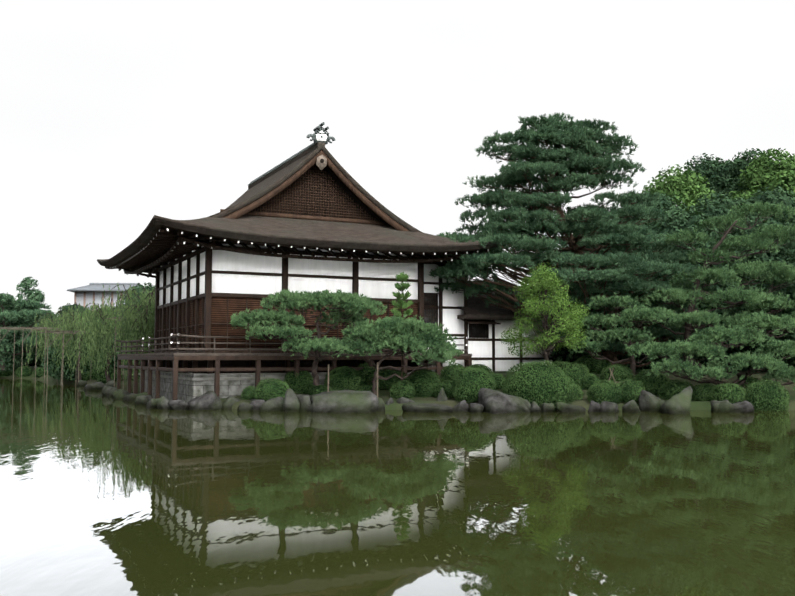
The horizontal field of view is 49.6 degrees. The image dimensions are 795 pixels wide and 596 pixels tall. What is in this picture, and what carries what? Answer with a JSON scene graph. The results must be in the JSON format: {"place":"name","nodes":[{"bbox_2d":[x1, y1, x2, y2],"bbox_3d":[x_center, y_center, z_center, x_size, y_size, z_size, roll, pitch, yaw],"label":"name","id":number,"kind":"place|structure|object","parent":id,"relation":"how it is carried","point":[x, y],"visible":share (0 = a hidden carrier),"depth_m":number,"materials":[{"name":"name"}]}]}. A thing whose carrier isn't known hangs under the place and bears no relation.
{"place":"outdoors","nodes":[
{"label":"outdoors","id":0,"kind":"place"},
{"bbox_2d":[76,292,127,309],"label":"hall walls","id":1,"kind":"structure","parent":0,"point":[89,297],"depth_m":232.47,"materials":[{"name":"white paint"}]},
{"bbox_2d":[74,291,122,310],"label":"background building columns","id":2,"kind":"structure","parent":1,"relation":"attached to","point":[84,299],"depth_m":232.32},
{"bbox_2d":[67,283,139,291],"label":"hall roof","id":3,"kind":"structure","parent":1,"relation":"on","point":[97,287],"depth_m":233.75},
{"bbox_2d":[248,142,324,189],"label":"ridge","id":4,"kind":"structure","parent":0,"point":[299,156],"depth_m":53.31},
{"bbox_2d":[163,360,417,372],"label":"veranda floor","id":5,"kind":"structure","parent":0,"point":[270,363],"depth_m":47.31,"materials":[{"name":"brown wood"}]},
{"bbox_2d":[152,241,427,352],"bbox_3d":[-7.333,0.582,54.251,13.750,6.170,14.560,2,-4,-26],"label":"wall frame","id":6,"kind":"object","parent":5,"relation":"on","point":[208,294],"visible":0.31,"depth_m":48.96,"materials":[{"name":"brown wood"}]},
{"bbox_2d":[158,296,417,351],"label":"wooden wall panels","id":7,"kind":"object","parent":6,"relation":"in","point":[219,308],"depth_m":46.76,"materials":[{"name":"brown wood"}]},
{"bbox_2d":[159,241,417,305],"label":"plaster wall","id":8,"kind":"structure","parent":6,"relation":"in","point":[222,260],"depth_m":48.10,"materials":[{"name":"white paint"}]},
{"bbox_2d":[105,225,489,277],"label":"rafters","id":9,"kind":"object","parent":6,"relation":"on","point":[156,252],"visible":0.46,"depth_m":46.71,"materials":[{"name":"brown wood"}]},
{"bbox_2d":[97,215,499,265],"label":"eave fascia","id":10,"kind":"structure","parent":9,"relation":"on","point":[144,238],"depth_m":44.78,"materials":[{"name":"brown wood"}]},
{"bbox_2d":[97,148,490,260],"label":"roof","id":11,"kind":"structure","parent":10,"relation":"on","point":[304,228],"depth_m":47.76,"materials":[{"name":"brown wood"}]},
{"bbox_2d":[248,122,334,185],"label":"ridge tiles","id":12,"kind":"object","parent":11,"relation":"on","point":[317,129],"visible":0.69,"depth_m":49.01,"materials":[{"name":"grey tile"}]},
{"bbox_2d":[316,131,326,140],"bbox_3d":[-4.339,-9.184,48.863,0.680,0.600,0.220,2,-4,-26],"label":"ridge-end ornament","id":13,"kind":"object","parent":12,"relation":"on","point":[319,138],"visible":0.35,"depth_m":48.75,"materials":[{"name":"paint"}]},
{"bbox_2d":[220,165,389,225],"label":"gable wall","id":14,"kind":"structure","parent":11,"relation":"on","point":[308,217],"depth_m":49.27,"materials":[{"name":"brown wood"}]},
{"bbox_2d":[210,144,419,231],"bbox_3d":[-4.370,-6.224,48.721,12.850,4.985,0.500,2,-4,-26],"label":"verge edge","id":15,"kind":"object","parent":11,"relation":"attached to","point":[300,166],"visible":0.75,"depth_m":48.52,"materials":[{"name":"brown wood"}]},
{"bbox_2d":[222,150,409,230],"bbox_3d":[-4.316,-5.867,48.588,12.850,5.135,0.140,2,-4,-26],"label":"barge board","id":16,"kind":"object","parent":11,"relation":"attached to","point":[363,198],"visible":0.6,"depth_m":48.68,"materials":[{"name":"brown wood"}]},
{"bbox_2d":[316,155,326,169],"bbox_3d":[-4.290,-7.654,48.658,0.589,0.900,0.100,2,-4,-26],"label":"gable pendant","id":17,"kind":"object","parent":16,"relation":"attached to","point":[321,166],"visible":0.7,"depth_m":48.61,"materials":[{"name":"beige wood"}]},
{"bbox_2d":[253,159,384,221],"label":"gable","id":18,"kind":"structure","parent":11,"relation":"attached to","point":[349,192],"depth_m":49.62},
{"bbox_2d":[115,229,488,273],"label":"rafter ends","id":19,"kind":"object","parent":9,"relation":"attached to","point":[278,246],"visible":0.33,"depth_m":45.56,"materials":[{"name":"white paint"}]},
{"bbox_2d":[125,227,486,272],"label":"soffit","id":20,"kind":"structure","parent":9,"relation":"attached to","point":[171,230],"depth_m":44.06,"materials":[{"name":"brown wood"}]},
{"bbox_2d":[0,378,794,595],"bbox_3d":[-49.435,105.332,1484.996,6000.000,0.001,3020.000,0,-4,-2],"label":"water","id":21,"kind":"structure","parent":0,"point":[101,494],"depth_m":15.11,"materials":[{"name":"green liquid"}]},
{"bbox_2d":[0,366,794,409],"bbox_3d":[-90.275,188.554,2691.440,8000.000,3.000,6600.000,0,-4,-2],"label":"ground","id":22,"kind":"structure","parent":0,"point":[384,395],"depth_m":44.65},
{"bbox_2d":[0,302,28,336],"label":"tree","id":23,"kind":"object","parent":22,"relation":"on","point":[17,323],"depth_m":115.64,"materials":[{"name":"green plant"}]},
{"bbox_2d":[0,318,37,371],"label":"tree","id":24,"kind":"object","parent":22,"relation":"on","point":[10,359],"depth_m":106.43,"materials":[{"name":"green plant"}]},
{"bbox_2d":[14,307,42,366],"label":"tree","id":25,"kind":"object","parent":22,"relation":"on","point":[26,309],"depth_m":121.46,"materials":[{"name":"green plant"}]},
{"bbox_2d":[0,292,57,369],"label":"pine","id":26,"kind":"object","parent":22,"relation":"on","point":[14,305],"depth_m":105.38,"materials":[{"name":"green plant"}]},
{"bbox_2d":[16,277,45,365],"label":"tree","id":27,"kind":"object","parent":22,"relation":"on","point":[37,295],"depth_m":122.60,"materials":[{"name":"green plant"}]},
{"bbox_2d":[24,310,58,366],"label":"tree","id":28,"kind":"object","parent":22,"relation":"on","point":[34,360],"depth_m":122.95,"materials":[{"name":"green plant"}]},
{"bbox_2d":[25,313,83,365],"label":"willow tree","id":29,"kind":"object","parent":22,"relation":"on","point":[42,348],"depth_m":89.58,"materials":[{"name":"green plant"}]},
{"bbox_2d":[37,303,85,355],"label":"tree","id":30,"kind":"object","parent":22,"relation":"on","point":[66,307],"visible":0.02,"depth_m":117.12,"materials":[{"name":"green plant"}]},
{"bbox_2d":[0,317,135,387],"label":"bamboo trellis","id":31,"kind":"object","parent":22,"relation":"on","point":[45,332],"visible":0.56,"depth_m":80.25,"materials":[{"name":"brown wood"}]},
{"bbox_2d":[44,302,115,383],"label":"willow tree","id":32,"kind":"object","parent":22,"relation":"on","point":[65,327],"depth_m":79.99,"materials":[{"name":"green plant"}]},
{"bbox_2d":[71,304,125,337],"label":"tree","id":33,"kind":"object","parent":22,"relation":"on","point":[97,312],"visible":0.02,"depth_m":107.91,"materials":[{"name":"green plant"}]},
{"bbox_2d":[70,298,136,382],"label":"willow tree","id":34,"kind":"object","parent":22,"relation":"on","point":[95,331],"depth_m":73.76,"materials":[{"name":"green plant"}]},
{"bbox_2d":[91,283,154,369],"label":"willow tree","id":35,"kind":"object","parent":22,"relation":"on","point":[143,297],"depth_m":68.08,"materials":[{"name":"green plant"}]},
{"bbox_2d":[111,282,154,360],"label":"tree","id":36,"kind":"object","parent":22,"relation":"on","point":[141,287],"visible":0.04,"depth_m":97.97,"materials":[{"name":"green plant"}]},
{"bbox_2d":[116,297,154,364],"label":"willow tree","id":37,"kind":"object","parent":22,"relation":"on","point":[150,324],"depth_m":63.69,"materials":[{"name":"green plant"}]},
{"bbox_2d":[119,291,154,353],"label":"tree","id":38,"kind":"object","parent":22,"relation":"on","point":[129,327],"depth_m":90.10,"materials":[{"name":"green plant"}]},
{"bbox_2d":[140,371,408,402],"bbox_3d":[-7.333,5.944,53.880,14.450,2.620,15.460,2,-4,-26],"label":"stone podium","id":39,"kind":"object","parent":22,"relation":"on","point":[188,390],"visible":0.17,"depth_m":44.94,"materials":[{"name":"grey stone"}]},
{"bbox_2d":[138,370,440,380],"bbox_3d":[-7.333,4.732,53.964,14.650,0.350,15.660,2,-4,-26],"label":"podium coping","id":40,"kind":"object","parent":39,"relation":"on","point":[222,378],"visible":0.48,"depth_m":45.16,"materials":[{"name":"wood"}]},
{"bbox_2d":[117,356,471,399],"bbox_3d":[-7.333,5.252,53.928,17.030,3.207,18.040,2,-4,-26],"label":"veranda frame","id":41,"kind":"object","parent":22,"relation":"on","point":[150,364],"visible":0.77,"depth_m":45.94,"materials":[{"name":"brown wood"}]},
{"bbox_2d":[117,353,471,355],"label":"veranda deck","id":42,"kind":"structure","parent":41,"relation":"on","point":[227,354],"depth_m":44.48,"materials":[{"name":"brown wood"}]},
{"bbox_2d":[116,334,467,353],"bbox_3d":[-7.333,3.036,54.081,17.316,0.950,18.333,2,-4,-26],"label":"railing","id":43,"kind":"object","parent":42,"relation":"on","point":[169,348],"visible":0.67,"depth_m":44.31,"materials":[{"name":"brown wood"}]},
{"bbox_2d":[229,289,386,385],"bbox_3d":[-4.455,2.025,43.471,7.767,4.787,4.580,0,-4,-2],"label":"pine","id":44,"kind":"object","parent":22,"relation":"on","point":[354,304],"depth_m":42.86,"materials":[{"name":"green plant"}]},
{"bbox_2d":[0,354,789,410],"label":"shrubs","id":45,"kind":"object","parent":22,"relation":"on","point":[505,387],"depth_m":42.83,"materials":[{"name":"green plant"}]},
{"bbox_2d":[388,272,412,379],"bbox_3d":[0.185,1.470,44.871,1.677,5.705,1.794,0,-4,-2],"label":"young pine","id":46,"kind":"object","parent":22,"relation":"on","point":[403,276],"depth_m":44.86,"materials":[{"name":"green plant"}]},
{"bbox_2d":[339,315,463,394],"bbox_3d":[0.167,2.924,43.236,6.207,4.080,4.464,0,-4,-2],"label":"pine","id":47,"kind":"object","parent":22,"relation":"on","point":[364,334],"depth_m":42.77,"materials":[{"name":"green plant"}]},
{"bbox_2d":[18,268,794,380],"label":"trees","id":48,"kind":"object","parent":22,"relation":"on","point":[52,373],"depth_m":56.51,"materials":[{"name":"green plant"}]},
{"bbox_2d":[77,380,754,413],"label":"shore rocks","id":49,"kind":"object","parent":22,"relation":"on","point":[491,401],"visible":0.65,"depth_m":39.97,"materials":[{"name":"grey stone"}]},
{"bbox_2d":[327,363,621,397],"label":"wooden posts","id":50,"kind":"object","parent":22,"relation":"on","point":[377,379],"visible":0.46,"depth_m":40.92,"materials":[{"name":"brown wood"}]},
{"bbox_2d":[418,264,551,370],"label":"wall","id":51,"kind":"structure","parent":22,"relation":"on","point":[452,323],"depth_m":54.01,"materials":[{"name":"white paint"}]},
{"bbox_2d":[424,261,551,371],"bbox_3d":[5.538,1.339,54.321,10.470,7.170,0.400,2,-4,-26],"label":"timber frame","id":52,"kind":"object","parent":51,"relation":"attached to","point":[493,358],"visible":0.42,"depth_m":53.53,"materials":[{"name":"brown wood"}]},
{"bbox_2d":[425,294,487,337],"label":"annex windows","id":53,"kind":"structure","parent":52,"relation":"in","point":[427,318],"depth_m":52.61,"materials":[{"name":"black wood"}]},
{"bbox_2d":[457,290,532,320],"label":"annex roof","id":54,"kind":"structure","parent":51,"relation":"on","point":[475,309],"depth_m":53.71,"materials":[{"name":"brown wood"}]},
{"bbox_2d":[499,262,588,366],"bbox_3d":[7.780,1.209,45.429,4.798,6.210,4.570,0,-4,-2],"label":"maple","id":55,"kind":"object","parent":22,"relation":"on","point":[545,276],"depth_m":45.09,"materials":[{"name":"green plant"}]},
{"bbox_2d":[429,112,715,367],"bbox_3d":[11.288,-3.446,53.301,18.649,16.201,13.975,0,-4,-2],"label":"pine","id":56,"kind":"object","parent":22,"relation":"on","point":[559,129],"depth_m":50.65,"materials":[{"name":"green plant"}]},
{"bbox_2d":[564,219,609,266],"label":"tree","id":57,"kind":"object","parent":22,"relation":"on","point":[573,234],"depth_m":68.85,"materials":[{"name":"green plant"}]},
{"bbox_2d":[579,217,663,266],"bbox_3d":[17.059,-0.544,62.575,9.060,11.515,8.516,0,-4,-2],"label":"tree","id":58,"kind":"object","parent":22,"relation":"on","point":[644,225],"visible":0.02,"depth_m":61.39,"materials":[{"name":"green plant"}]},
{"bbox_2d":[568,293,680,377],"bbox_3d":[12.278,2.074,46.645,6.031,4.867,3.795,0,-4,-2],"label":"pine","id":59,"kind":"object","parent":22,"relation":"on","point":[630,314],"depth_m":46.32,"materials":[{"name":"green plant"}]},
{"bbox_2d":[596,189,685,228],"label":"tree","id":60,"kind":"object","parent":22,"relation":"on","point":[667,204],"visible":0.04,"depth_m":65.62,"materials":[{"name":"green plant"}]},
{"bbox_2d":[612,207,751,369],"bbox_3d":[19.506,-0.655,60.751,11.675,11.582,10.522,0,-4,-2],"label":"tree","id":61,"kind":"object","parent":22,"relation":"on","point":[677,219],"depth_m":58.78,"materials":[{"name":"green plant"}]},
{"bbox_2d":[639,164,733,211],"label":"tree","id":62,"kind":"object","parent":22,"relation":"on","point":[686,187],"depth_m":71.23,"materials":[{"name":"green plant"}]},
{"bbox_2d":[626,201,794,378],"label":"pine","id":63,"kind":"object","parent":22,"relation":"on","point":[777,270],"depth_m":48.27,"materials":[{"name":"green plant"}]},
{"bbox_2d":[682,153,742,194],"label":"tree","id":64,"kind":"object","parent":22,"relation":"on","point":[707,166],"depth_m":78.15,"materials":[{"name":"green plant"}]},
{"bbox_2d":[637,311,794,389],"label":"pine","id":65,"kind":"object","parent":22,"relation":"on","point":[703,340],"depth_m":42.78,"materials":[{"name":"green plant"}]},
{"bbox_2d":[689,192,794,290],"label":"tree","id":66,"kind":"object","parent":22,"relation":"on","point":[717,207],"depth_m":61.83,"materials":[{"name":"green plant"}]},
{"bbox_2d":[701,148,793,203],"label":"tree","id":67,"kind":"object","parent":22,"relation":"on","point":[736,165],"depth_m":74.79,"materials":[{"name":"green plant"}]},
{"bbox_2d":[715,186,794,273],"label":"tree","id":68,"kind":"object","parent":22,"relation":"on","point":[777,197],"depth_m":59.05,"materials":[{"name":"green plant"}]},
{"bbox_2d":[719,148,794,204],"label":"tree","id":69,"kind":"object","parent":22,"relation":"on","point":[760,170],"depth_m":70.06,"materials":[{"name":"green plant"}]},
{"bbox_2d":[733,258,794,365],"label":"tree","id":70,"kind":"object","parent":22,"relation":"on","point":[789,290],"visible":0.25,"depth_m":50.15,"materials":[{"name":"green plant"}]},
{"bbox_2d":[0,0,794,313],"label":"sky","id":71,"kind":"structure","parent":0,"point":[116,115],"materials":[{"name":"white"}]}
]}

